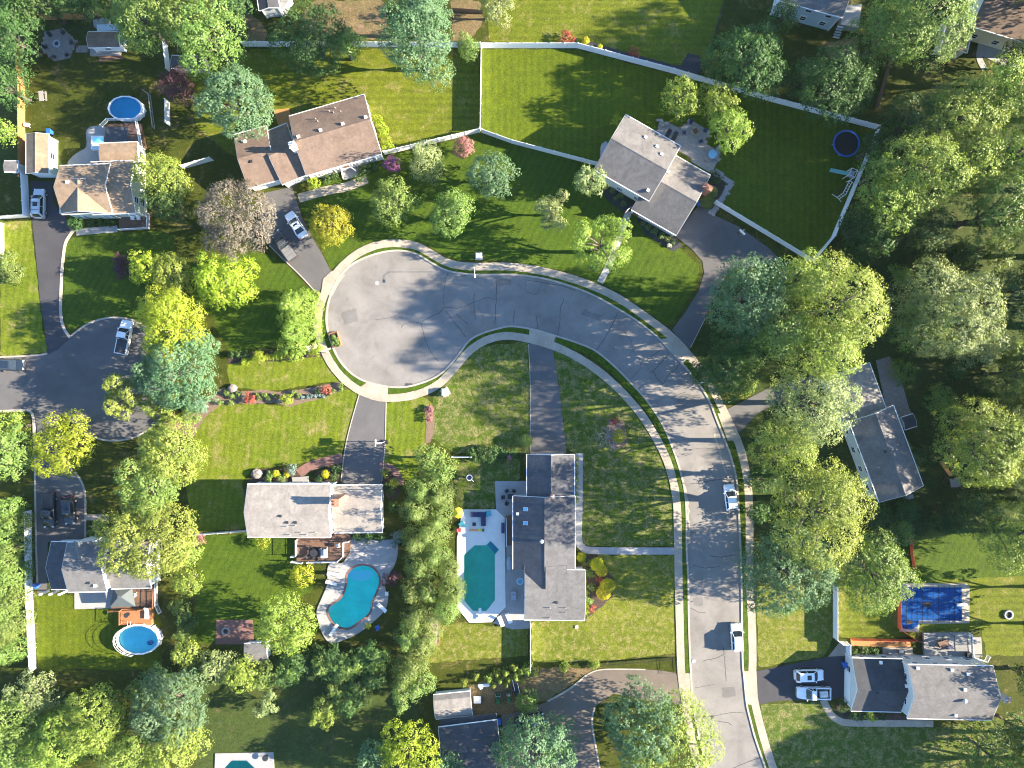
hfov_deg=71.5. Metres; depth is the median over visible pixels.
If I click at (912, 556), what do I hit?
safety fence
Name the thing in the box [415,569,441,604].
cedar tree
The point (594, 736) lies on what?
edging
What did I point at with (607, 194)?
flower bed
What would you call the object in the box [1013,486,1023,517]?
tree
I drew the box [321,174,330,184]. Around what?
shrub
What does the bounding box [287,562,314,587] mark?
shrub
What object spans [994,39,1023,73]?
tree
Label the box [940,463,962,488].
play set
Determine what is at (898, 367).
bush
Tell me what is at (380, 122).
shrub
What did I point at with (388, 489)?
shrub
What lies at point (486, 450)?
shrub
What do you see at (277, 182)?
garage door
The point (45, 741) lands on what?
tree
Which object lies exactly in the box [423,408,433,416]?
shrub
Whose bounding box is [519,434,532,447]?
shrub
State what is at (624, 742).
tree
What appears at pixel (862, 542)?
bush
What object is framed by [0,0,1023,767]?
ground
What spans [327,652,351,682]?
bush
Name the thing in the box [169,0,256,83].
tree
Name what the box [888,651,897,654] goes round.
garden bench
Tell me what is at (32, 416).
kerb
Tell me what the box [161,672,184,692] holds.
bush
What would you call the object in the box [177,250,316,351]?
lawn
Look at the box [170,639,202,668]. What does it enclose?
tree
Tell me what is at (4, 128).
tree
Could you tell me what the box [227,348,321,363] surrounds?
flower bed
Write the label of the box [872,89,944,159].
tree
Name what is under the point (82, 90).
lawn
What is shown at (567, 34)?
shrub
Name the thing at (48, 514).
pickup truck
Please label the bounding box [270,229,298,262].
pickup truck
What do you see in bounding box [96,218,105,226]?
shrub
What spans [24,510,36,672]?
fence
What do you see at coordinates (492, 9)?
tree
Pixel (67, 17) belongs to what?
fence
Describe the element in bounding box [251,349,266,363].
shrub
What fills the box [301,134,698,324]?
lawn
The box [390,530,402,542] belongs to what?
shrub
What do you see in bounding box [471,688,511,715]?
dirt
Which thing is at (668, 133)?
sun lounger
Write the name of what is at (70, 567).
house
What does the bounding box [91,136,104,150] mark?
hot tub
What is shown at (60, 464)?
tree
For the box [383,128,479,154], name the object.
fence
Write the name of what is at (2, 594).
cedar tree
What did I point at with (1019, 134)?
tree
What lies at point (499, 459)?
shrub
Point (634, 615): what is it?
lawn
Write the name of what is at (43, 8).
tree
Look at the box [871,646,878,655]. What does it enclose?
shrub
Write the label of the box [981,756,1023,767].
tree
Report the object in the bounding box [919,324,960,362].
bush
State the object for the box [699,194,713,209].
shrub
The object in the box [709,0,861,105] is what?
lawn
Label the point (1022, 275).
tree
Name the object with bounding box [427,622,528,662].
lawn
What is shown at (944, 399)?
bush
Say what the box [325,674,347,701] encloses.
bush
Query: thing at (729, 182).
path
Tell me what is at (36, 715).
bush
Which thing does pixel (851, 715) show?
shrub
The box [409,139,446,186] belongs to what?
tree
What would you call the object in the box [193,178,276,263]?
tree
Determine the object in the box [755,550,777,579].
bush
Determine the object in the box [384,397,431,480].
lawn
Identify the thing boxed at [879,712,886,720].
shrub
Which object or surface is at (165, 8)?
tree
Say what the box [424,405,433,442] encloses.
flower bed
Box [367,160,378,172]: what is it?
shrub
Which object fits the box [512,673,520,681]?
shrub
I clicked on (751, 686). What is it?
driveway apron
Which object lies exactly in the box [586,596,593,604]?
shrub
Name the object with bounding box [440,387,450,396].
utility box
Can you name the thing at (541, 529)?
house
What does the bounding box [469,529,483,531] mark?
pool float
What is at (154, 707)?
tree
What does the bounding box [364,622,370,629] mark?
shrub
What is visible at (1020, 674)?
tree
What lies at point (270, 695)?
tree
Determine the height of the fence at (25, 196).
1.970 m
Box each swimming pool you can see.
[215,752,273,767]
[316,537,397,643]
[457,509,505,622]
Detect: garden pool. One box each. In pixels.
[107,96,146,122]
[113,622,163,656]
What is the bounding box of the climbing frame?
[829,168,857,200]
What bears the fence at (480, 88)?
on the ground at (182, 138)
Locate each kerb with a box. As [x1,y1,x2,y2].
[0,353,46,357]
[0,409,34,436]
[71,317,174,441]
[325,250,765,767]
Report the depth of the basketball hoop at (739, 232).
116.87 m
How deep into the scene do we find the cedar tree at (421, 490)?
116.50 m
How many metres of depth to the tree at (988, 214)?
107.91 m
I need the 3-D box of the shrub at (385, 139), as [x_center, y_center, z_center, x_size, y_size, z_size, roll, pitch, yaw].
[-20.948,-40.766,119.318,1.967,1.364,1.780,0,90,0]
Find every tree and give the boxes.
[0,0,46,78]
[0,63,35,111]
[0,119,20,148]
[0,249,26,286]
[0,410,31,441]
[0,420,40,482]
[0,495,30,520]
[0,502,12,521]
[0,510,35,536]
[0,522,24,546]
[0,533,34,560]
[0,543,31,574]
[0,558,36,586]
[0,568,31,599]
[0,585,36,611]
[0,594,25,624]
[0,606,36,640]
[0,621,26,649]
[0,634,36,665]
[0,640,20,664]
[0,683,46,759]
[0,727,50,767]
[2,667,64,720]
[7,0,65,27]
[14,706,89,767]
[29,408,97,478]
[48,681,129,757]
[49,0,103,23]
[81,0,125,27]
[89,495,199,580]
[93,730,165,767]
[101,372,152,422]
[109,0,172,57]
[112,457,181,518]
[127,249,164,286]
[127,353,172,396]
[127,666,208,748]
[129,149,194,204]
[132,289,210,367]
[136,283,182,326]
[136,414,210,488]
[138,324,220,414]
[139,177,190,225]
[139,388,177,425]
[142,0,228,45]
[142,704,214,767]
[149,251,195,297]
[154,64,196,108]
[168,539,204,568]
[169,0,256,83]
[169,567,204,597]
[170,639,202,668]
[190,250,260,310]
[192,61,277,142]
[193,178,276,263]
[198,649,237,684]
[214,0,256,30]
[222,653,260,694]
[252,688,279,717]
[254,588,319,656]
[265,0,357,79]
[276,288,325,329]
[276,312,323,361]
[308,204,354,248]
[309,707,334,731]
[327,26,367,62]
[357,737,397,767]
[369,174,420,226]
[374,718,442,767]
[377,0,456,92]
[389,653,421,695]
[390,675,412,716]
[392,620,425,653]
[395,636,439,677]
[396,0,453,36]
[397,489,434,524]
[398,521,428,558]
[399,601,440,632]
[400,566,434,604]
[401,551,437,583]
[403,467,446,507]
[405,661,436,703]
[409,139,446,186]
[412,442,449,475]
[413,616,445,653]
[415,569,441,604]
[416,521,452,552]
[421,543,453,572]
[423,501,454,532]
[426,481,459,510]
[428,186,475,239]
[428,451,458,484]
[432,591,462,626]
[434,747,466,767]
[437,553,461,583]
[437,571,467,603]
[456,29,475,53]
[458,37,481,64]
[464,149,521,198]
[478,0,515,28]
[489,711,580,767]
[515,687,539,716]
[534,189,569,231]
[569,213,632,274]
[572,162,608,197]
[594,423,625,450]
[600,673,687,767]
[625,687,724,767]
[659,73,699,121]
[693,80,740,125]
[698,343,768,405]
[698,348,740,385]
[699,19,787,103]
[700,52,727,81]
[703,251,794,340]
[704,99,754,155]
[714,309,771,364]
[731,369,759,398]
[732,515,840,620]
[737,298,814,369]
[745,412,818,479]
[761,247,835,312]
[762,462,877,574]
[764,0,800,37]
[765,362,862,452]
[771,306,877,382]
[777,245,892,359]
[780,65,816,100]
[788,38,879,127]
[794,453,867,512]
[818,525,925,616]
[836,199,890,247]
[843,0,932,75]
[849,203,909,258]
[852,124,896,162]
[852,166,936,237]
[855,146,900,194]
[867,0,977,74]
[869,124,976,213]
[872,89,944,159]
[881,287,957,353]
[886,254,1008,359]
[897,203,960,260]
[902,70,1010,159]
[918,81,960,119]
[928,121,1012,198]
[930,393,1023,489]
[943,479,1004,540]
[950,312,1018,370]
[953,719,1023,767]
[954,171,1023,256]
[959,49,1023,136]
[963,496,1023,576]
[969,118,1023,184]
[975,264,1023,333]
[977,418,1023,487]
[979,342,1023,405]
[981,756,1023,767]
[988,708,1023,752]
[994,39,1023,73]
[1006,35,1023,88]
[1006,663,1023,695]
[1007,196,1023,248]
[1011,259,1023,292]
[1011,333,1023,373]
[1012,110,1023,152]
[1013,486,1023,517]
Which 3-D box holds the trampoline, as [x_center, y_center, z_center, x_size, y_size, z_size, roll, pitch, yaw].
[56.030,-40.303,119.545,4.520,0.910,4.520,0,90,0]
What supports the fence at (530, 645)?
on the ground at (182, 138)
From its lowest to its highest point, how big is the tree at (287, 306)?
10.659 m
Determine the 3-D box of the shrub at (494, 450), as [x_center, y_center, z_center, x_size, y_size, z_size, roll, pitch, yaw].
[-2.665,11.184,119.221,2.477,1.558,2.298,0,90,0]
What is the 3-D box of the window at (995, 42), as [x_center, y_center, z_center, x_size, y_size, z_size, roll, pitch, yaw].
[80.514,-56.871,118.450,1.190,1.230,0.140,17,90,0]
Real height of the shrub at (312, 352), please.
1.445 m
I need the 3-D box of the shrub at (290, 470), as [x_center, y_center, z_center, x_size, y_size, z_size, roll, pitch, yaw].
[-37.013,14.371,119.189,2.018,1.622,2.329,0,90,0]
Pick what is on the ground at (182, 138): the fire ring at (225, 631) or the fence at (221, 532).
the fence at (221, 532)
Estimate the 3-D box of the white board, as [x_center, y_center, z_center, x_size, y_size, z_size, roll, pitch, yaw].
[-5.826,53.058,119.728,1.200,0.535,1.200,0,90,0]
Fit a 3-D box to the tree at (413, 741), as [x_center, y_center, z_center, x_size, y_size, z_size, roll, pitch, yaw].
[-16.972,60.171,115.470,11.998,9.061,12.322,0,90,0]
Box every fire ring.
[53,40,60,47]
[221,627,229,635]
[1004,610,1013,619]
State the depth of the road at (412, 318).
119.97 m
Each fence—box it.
[0,172,29,218]
[13,42,24,176]
[18,14,86,19]
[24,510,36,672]
[142,89,154,128]
[162,41,169,71]
[164,98,169,125]
[179,156,213,167]
[191,530,245,535]
[239,41,480,47]
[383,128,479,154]
[451,7,482,13]
[480,43,481,130]
[481,128,597,165]
[482,42,880,128]
[530,620,530,670]
[603,657,676,674]
[709,2,723,51]
[714,129,879,260]
[833,584,851,656]
[850,638,915,641]
[874,55,893,109]
[897,600,918,641]
[909,537,915,568]
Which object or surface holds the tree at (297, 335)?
on the ground at (182, 138)
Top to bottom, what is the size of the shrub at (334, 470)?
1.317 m
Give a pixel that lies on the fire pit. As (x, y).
(695, 130)
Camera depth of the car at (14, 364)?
118.84 m
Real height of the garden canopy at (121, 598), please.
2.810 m
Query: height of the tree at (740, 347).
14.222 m
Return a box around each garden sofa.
[470,512,485,525]
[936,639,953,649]
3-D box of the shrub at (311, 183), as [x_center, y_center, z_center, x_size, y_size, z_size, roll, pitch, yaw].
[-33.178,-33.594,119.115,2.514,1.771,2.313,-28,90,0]
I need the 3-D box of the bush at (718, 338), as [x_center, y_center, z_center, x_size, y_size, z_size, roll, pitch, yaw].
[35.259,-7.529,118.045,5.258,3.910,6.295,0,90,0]
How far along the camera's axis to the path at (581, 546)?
119.94 m
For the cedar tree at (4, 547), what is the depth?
116.30 m
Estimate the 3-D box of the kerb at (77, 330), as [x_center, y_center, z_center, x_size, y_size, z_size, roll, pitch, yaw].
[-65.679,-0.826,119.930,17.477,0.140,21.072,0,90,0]
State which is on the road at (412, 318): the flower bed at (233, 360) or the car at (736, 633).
the car at (736, 633)
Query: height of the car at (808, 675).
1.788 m
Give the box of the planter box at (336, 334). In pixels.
[328,331,341,347]
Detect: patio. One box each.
[40,28,77,60]
[68,126,104,164]
[74,588,112,608]
[215,620,253,643]
[494,545,529,628]
[495,481,525,517]
[656,119,721,172]
[828,642,845,656]
[876,356,911,416]
[976,44,1017,67]
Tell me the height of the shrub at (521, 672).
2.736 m
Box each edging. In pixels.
[34,427,37,582]
[59,229,73,337]
[74,472,85,536]
[269,245,314,291]
[341,395,358,479]
[382,402,386,479]
[528,344,530,434]
[547,674,586,701]
[587,668,644,674]
[591,707,599,767]
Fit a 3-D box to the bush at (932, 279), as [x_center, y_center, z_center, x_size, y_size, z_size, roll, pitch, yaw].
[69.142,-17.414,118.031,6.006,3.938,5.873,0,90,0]
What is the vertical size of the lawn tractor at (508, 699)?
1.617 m
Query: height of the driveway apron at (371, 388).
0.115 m
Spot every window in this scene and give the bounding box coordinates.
[50,152,54,160]
[134,196,138,204]
[798,15,806,20]
[817,21,826,26]
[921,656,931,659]
[989,40,1000,45]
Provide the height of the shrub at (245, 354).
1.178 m
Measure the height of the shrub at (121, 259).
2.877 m
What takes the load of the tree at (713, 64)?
on the ground at (182, 138)
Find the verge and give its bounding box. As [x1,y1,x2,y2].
[321,245,768,767]
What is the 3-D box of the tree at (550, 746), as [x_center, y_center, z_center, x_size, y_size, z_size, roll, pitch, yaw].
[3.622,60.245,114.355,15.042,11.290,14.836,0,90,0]
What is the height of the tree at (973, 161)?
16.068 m
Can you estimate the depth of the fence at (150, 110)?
119.33 m
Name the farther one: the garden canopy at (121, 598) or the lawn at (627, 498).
the lawn at (627, 498)
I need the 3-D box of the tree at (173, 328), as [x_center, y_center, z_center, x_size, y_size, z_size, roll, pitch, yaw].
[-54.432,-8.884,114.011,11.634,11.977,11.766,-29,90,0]
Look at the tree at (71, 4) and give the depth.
113.39 m
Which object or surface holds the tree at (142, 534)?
on the ground at (182, 138)
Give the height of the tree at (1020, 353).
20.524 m
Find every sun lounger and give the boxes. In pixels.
[144,608,149,618]
[325,579,336,586]
[327,571,338,576]
[376,602,387,612]
[497,615,504,626]
[505,612,512,623]
[665,128,671,137]
[671,131,678,141]
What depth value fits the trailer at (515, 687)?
119.44 m
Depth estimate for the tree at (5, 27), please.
111.52 m
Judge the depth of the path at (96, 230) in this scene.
119.94 m
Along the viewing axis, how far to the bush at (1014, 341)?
117.09 m
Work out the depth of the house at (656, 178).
115.03 m
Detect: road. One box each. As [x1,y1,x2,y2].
[0,318,171,439]
[327,252,763,767]
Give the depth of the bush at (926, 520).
117.67 m
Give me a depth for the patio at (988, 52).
119.92 m
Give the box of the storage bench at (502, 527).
[501,523,504,532]
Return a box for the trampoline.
[832,130,859,156]
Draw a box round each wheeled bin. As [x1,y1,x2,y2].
[32,583,40,588]
[46,128,53,135]
[841,661,847,667]
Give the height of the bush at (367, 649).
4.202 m
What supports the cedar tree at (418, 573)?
on the ground at (182, 138)
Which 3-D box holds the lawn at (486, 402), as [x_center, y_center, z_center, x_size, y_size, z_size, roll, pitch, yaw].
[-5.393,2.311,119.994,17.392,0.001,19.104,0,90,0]
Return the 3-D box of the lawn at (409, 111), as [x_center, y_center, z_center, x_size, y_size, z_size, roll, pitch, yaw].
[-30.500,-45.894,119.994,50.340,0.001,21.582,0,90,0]
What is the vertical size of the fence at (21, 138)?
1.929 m
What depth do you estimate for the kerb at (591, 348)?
119.86 m
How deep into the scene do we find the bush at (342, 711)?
116.93 m
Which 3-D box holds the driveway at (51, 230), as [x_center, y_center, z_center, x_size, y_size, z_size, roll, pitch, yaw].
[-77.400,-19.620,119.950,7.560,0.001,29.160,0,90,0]
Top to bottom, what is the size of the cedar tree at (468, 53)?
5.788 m
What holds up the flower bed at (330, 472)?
on the ground at (182, 138)
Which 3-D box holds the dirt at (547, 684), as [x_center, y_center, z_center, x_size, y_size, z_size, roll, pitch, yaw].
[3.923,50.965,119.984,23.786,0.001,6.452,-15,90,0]
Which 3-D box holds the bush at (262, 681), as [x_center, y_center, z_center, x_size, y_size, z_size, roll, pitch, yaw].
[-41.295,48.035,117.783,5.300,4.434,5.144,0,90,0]
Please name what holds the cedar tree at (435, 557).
on the ground at (182, 138)
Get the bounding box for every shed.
[3,160,25,173]
[86,31,126,61]
[170,55,210,72]
[244,640,270,661]
[433,688,472,719]
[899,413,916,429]
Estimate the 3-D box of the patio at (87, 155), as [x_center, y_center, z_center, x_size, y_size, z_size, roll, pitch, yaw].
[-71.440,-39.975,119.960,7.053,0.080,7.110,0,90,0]
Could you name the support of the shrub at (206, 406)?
on the flower bed at (222, 397)
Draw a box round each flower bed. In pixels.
[170,382,340,436]
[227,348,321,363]
[247,468,298,482]
[314,464,339,484]
[382,469,398,500]
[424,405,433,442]
[586,554,613,615]
[587,42,701,73]
[593,180,632,213]
[606,419,627,449]
[635,217,681,250]
[709,175,725,204]
[835,703,906,719]
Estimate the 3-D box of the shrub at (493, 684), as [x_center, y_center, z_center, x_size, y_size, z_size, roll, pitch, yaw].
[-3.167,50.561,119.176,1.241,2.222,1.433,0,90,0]
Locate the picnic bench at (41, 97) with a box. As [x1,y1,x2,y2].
[37,91,46,100]
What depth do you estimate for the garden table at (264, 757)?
119.12 m
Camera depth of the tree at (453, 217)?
113.92 m
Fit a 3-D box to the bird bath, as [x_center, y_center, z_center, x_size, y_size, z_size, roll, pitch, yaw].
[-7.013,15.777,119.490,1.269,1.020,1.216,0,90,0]
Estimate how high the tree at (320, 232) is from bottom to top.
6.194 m
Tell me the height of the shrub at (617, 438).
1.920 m
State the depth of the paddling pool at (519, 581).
119.72 m
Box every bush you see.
[24,696,49,728]
[40,693,73,724]
[123,678,147,704]
[138,660,176,691]
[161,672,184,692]
[166,596,191,617]
[171,626,191,643]
[174,611,198,633]
[178,669,198,689]
[179,657,202,674]
[248,659,277,690]
[264,663,284,688]
[266,656,303,689]
[276,647,302,679]
[283,651,309,679]
[299,642,325,681]
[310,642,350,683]
[310,652,331,677]
[310,692,341,719]
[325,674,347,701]
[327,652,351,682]
[329,684,362,719]
[331,647,363,681]
[336,662,363,691]
[345,682,372,706]
[347,675,371,696]
[350,643,378,674]
[356,639,380,668]
[357,667,377,690]
[362,648,390,673]
[363,666,385,691]
[687,355,717,386]
[707,322,740,356]
[743,498,770,525]
[744,464,779,493]
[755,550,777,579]
[756,532,783,557]
[837,234,874,267]
[861,501,893,528]
[861,530,888,555]
[866,526,895,549]
[875,321,898,342]
[881,516,916,544]
[882,523,906,549]
[887,260,912,287]
[887,356,919,386]
[889,496,922,524]
[897,518,928,547]
[909,508,936,535]
[910,445,926,468]
[911,443,936,467]
[913,262,945,294]
[914,254,936,278]
[919,247,947,271]
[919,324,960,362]
[922,382,960,419]
[922,515,947,540]
[932,506,964,535]
[941,359,968,382]
[943,508,972,534]
[947,235,982,267]
[970,372,1003,398]
[975,390,1019,428]
[979,463,1022,502]
[981,239,1014,272]
[988,467,1023,511]
[990,339,1023,370]
[998,356,1023,385]
[1000,381,1023,417]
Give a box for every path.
[76,45,87,52]
[76,226,117,235]
[86,514,108,520]
[296,453,342,476]
[297,175,367,201]
[379,462,403,485]
[576,453,673,554]
[597,210,631,283]
[708,169,734,215]
[820,700,932,726]
[976,43,986,69]
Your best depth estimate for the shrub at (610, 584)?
118.39 m
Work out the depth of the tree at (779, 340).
103.45 m
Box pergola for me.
[930,632,954,648]
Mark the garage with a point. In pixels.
(41, 155)
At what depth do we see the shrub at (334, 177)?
119.03 m
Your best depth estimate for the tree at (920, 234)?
110.80 m
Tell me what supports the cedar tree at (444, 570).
on the ground at (182, 138)
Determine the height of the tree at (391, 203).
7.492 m
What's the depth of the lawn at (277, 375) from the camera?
119.99 m
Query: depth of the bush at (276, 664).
117.36 m
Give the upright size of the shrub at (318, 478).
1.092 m
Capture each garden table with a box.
[262,754,267,760]
[310,549,316,556]
[708,150,716,158]
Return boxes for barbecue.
[321,547,327,557]
[511,591,515,599]
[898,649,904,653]
[965,651,971,658]
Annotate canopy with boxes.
[97,24,119,30]
[110,589,140,606]
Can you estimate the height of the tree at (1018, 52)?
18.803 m
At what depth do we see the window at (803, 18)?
118.41 m
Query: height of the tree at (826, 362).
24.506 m
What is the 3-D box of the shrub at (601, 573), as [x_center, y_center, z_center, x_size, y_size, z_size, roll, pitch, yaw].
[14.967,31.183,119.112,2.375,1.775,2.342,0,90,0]
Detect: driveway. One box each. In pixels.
[31,181,72,353]
[34,411,84,592]
[257,187,330,291]
[341,395,385,483]
[501,669,680,767]
[529,343,565,453]
[672,202,778,348]
[727,368,838,432]
[757,656,844,704]
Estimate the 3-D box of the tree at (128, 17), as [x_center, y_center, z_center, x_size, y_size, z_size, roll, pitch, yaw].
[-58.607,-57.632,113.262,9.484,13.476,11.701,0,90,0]
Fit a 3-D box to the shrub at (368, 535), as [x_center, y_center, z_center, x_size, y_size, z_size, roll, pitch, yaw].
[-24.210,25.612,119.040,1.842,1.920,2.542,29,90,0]
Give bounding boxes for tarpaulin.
[478,683,488,689]
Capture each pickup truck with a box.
[40,492,57,527]
[114,319,134,354]
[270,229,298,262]
[796,685,830,700]
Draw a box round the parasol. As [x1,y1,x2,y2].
[453,507,462,517]
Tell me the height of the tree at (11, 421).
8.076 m
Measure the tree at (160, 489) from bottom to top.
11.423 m
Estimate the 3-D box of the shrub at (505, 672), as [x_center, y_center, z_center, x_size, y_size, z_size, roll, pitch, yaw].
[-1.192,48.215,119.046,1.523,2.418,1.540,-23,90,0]
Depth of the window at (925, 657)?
118.55 m
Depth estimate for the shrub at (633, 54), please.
118.80 m
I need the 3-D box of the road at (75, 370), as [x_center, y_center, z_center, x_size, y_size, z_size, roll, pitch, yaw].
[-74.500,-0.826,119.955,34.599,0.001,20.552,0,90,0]
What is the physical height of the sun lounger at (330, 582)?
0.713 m
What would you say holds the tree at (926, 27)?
on the ground at (182, 138)
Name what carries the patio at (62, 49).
on the lawn at (82, 90)
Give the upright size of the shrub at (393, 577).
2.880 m
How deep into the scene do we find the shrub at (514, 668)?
119.09 m
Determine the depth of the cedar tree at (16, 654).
116.05 m
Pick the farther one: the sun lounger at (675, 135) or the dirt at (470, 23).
the dirt at (470, 23)
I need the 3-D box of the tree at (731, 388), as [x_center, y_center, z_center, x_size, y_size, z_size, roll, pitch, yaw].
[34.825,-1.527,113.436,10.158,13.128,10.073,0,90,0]
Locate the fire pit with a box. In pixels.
[690,126,700,136]
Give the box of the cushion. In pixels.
[485,510,490,516]
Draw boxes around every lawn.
[0,0,250,175]
[0,219,46,355]
[31,33,160,138]
[36,594,160,669]
[62,230,174,331]
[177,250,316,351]
[184,48,479,155]
[186,390,357,532]
[192,533,313,643]
[194,647,420,767]
[227,356,340,390]
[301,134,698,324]
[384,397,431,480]
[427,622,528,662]
[431,341,529,453]
[453,458,520,508]
[481,48,872,257]
[487,0,723,65]
[531,554,675,661]
[553,350,673,546]
[694,72,1023,584]
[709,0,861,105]
[756,581,832,666]
[761,702,1023,767]
[838,575,1023,655]
[839,520,1023,586]
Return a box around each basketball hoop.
[374,440,387,446]
[737,229,744,235]
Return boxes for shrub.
[66,216,84,231]
[86,529,94,536]
[87,218,94,226]
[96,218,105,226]
[106,218,114,227]
[112,252,130,267]
[112,263,131,279]
[181,407,201,426]
[191,397,208,413]
[193,532,206,544]
[228,350,235,358]
[234,350,242,358]
[241,350,249,357]
[244,391,255,403]
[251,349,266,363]
[254,538,270,551]
[263,474,271,482]
[271,470,278,476]
[273,349,281,358]
[277,474,284,482]
[280,393,293,404]
[283,471,289,477]
[285,463,296,475]
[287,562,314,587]
[307,177,320,190]
[307,347,319,356]
[314,475,322,482]
[320,385,331,393]
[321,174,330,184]
[321,470,329,478]
[329,473,336,481]
[330,171,339,179]
[331,465,342,475]
[351,533,361,542]
[354,174,363,183]
[357,163,369,177]
[362,533,373,544]
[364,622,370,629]
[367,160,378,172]
[372,114,382,122]
[373,533,387,541]
[376,116,384,129]
[379,125,388,135]
[379,569,401,587]
[380,468,388,478]
[381,136,392,145]
[381,141,394,152]
[382,155,400,172]
[382,483,393,497]
[387,477,399,489]
[387,501,398,512]
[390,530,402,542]
[390,540,399,548]
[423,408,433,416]
[451,135,474,158]
[459,677,467,687]
[466,447,476,458]
[470,455,478,462]
[470,670,479,680]
[475,446,486,455]
[477,453,487,461]
[482,445,493,458]
[484,674,493,683]
[487,453,497,463]
[489,444,502,457]
[490,681,495,688]
[493,668,501,676]
[495,676,503,683]
[496,454,504,463]
[499,449,509,457]
[500,667,508,676]
[502,679,509,687]
[505,672,512,681]
[508,448,516,456]
[509,663,517,671]
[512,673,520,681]
[517,666,525,675]
[518,675,525,684]
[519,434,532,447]
[522,660,532,675]
[532,667,538,676]
[558,29,575,42]
[559,660,570,672]
[576,552,585,562]
[582,36,588,44]
[585,568,595,578]
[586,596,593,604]
[587,582,596,591]
[587,659,599,669]
[588,605,596,611]
[590,557,602,570]
[595,564,607,576]
[596,586,610,599]
[600,577,614,592]
[609,416,617,424]
[610,112,621,126]
[612,429,625,443]
[627,45,639,57]
[650,227,658,235]
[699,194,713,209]
[709,170,723,184]
[709,185,718,197]
[838,699,849,713]
[848,712,858,720]
[851,648,857,655]
[855,712,863,721]
[859,646,870,655]
[864,712,877,721]
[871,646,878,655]
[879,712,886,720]
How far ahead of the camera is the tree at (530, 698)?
117.33 m
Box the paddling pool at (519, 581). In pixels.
[516,578,523,584]
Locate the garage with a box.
[25,132,58,177]
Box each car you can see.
[0,358,25,371]
[30,189,47,218]
[60,495,77,524]
[284,211,307,238]
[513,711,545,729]
[722,483,738,511]
[729,622,743,651]
[793,668,823,682]
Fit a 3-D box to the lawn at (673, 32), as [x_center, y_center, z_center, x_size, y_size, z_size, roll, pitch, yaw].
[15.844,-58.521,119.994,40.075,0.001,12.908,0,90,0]
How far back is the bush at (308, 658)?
117.55 m
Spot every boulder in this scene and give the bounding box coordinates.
[228,384,236,392]
[251,469,262,478]
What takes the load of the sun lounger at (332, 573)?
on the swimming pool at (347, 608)
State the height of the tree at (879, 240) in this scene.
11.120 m
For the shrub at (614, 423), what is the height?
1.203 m
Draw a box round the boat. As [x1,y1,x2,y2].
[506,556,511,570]
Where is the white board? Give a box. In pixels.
[474,696,480,702]
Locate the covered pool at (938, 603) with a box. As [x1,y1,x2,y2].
[899,583,969,631]
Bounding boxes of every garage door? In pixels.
[33,173,55,177]
[256,181,280,189]
[844,669,850,701]
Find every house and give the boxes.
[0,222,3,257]
[39,535,161,624]
[53,118,150,230]
[233,94,383,190]
[244,476,383,563]
[257,0,293,18]
[438,713,502,767]
[506,454,585,620]
[594,114,713,236]
[770,0,861,38]
[820,362,923,501]
[844,632,1010,720]
[933,0,1023,59]
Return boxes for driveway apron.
[320,271,343,297]
[359,383,387,394]
[528,330,554,344]
[661,338,688,361]
[677,673,693,705]
[718,413,738,440]
[744,671,757,704]
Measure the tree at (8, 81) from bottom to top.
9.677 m
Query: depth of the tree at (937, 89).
112.63 m
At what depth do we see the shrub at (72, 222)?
118.62 m
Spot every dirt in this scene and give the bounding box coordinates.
[245,12,267,40]
[302,0,387,40]
[450,0,482,41]
[469,667,602,711]
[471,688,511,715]
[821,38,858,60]
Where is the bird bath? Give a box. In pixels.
[466,475,473,481]
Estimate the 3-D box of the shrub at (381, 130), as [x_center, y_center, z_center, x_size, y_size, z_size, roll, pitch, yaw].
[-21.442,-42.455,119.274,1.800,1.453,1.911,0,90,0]
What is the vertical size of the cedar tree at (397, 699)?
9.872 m
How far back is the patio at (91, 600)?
119.92 m
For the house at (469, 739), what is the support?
on the ground at (182, 138)
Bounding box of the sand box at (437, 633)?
[430,618,440,644]
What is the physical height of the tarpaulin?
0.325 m
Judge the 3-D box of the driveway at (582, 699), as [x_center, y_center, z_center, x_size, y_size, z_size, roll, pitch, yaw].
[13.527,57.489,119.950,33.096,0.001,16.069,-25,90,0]
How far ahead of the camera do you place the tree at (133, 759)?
111.88 m
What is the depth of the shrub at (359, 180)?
119.16 m
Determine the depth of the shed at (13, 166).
117.74 m
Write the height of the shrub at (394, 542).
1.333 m
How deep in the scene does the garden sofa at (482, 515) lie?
119.42 m
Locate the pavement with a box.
[314,239,776,767]
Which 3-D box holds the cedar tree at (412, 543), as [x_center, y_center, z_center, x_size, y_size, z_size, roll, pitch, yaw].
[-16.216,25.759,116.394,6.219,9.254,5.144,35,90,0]
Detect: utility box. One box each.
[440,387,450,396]
[475,253,482,259]
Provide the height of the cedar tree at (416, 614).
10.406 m
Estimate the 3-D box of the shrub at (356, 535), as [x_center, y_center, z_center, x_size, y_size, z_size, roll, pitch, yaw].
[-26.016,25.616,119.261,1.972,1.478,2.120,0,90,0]
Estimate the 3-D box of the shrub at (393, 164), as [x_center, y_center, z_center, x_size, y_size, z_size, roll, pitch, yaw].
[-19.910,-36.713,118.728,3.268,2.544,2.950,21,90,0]
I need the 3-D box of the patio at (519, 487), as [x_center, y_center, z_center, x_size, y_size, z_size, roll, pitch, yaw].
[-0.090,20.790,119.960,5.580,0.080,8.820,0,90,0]
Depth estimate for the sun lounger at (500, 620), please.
119.56 m
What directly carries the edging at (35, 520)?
on the ground at (182, 138)

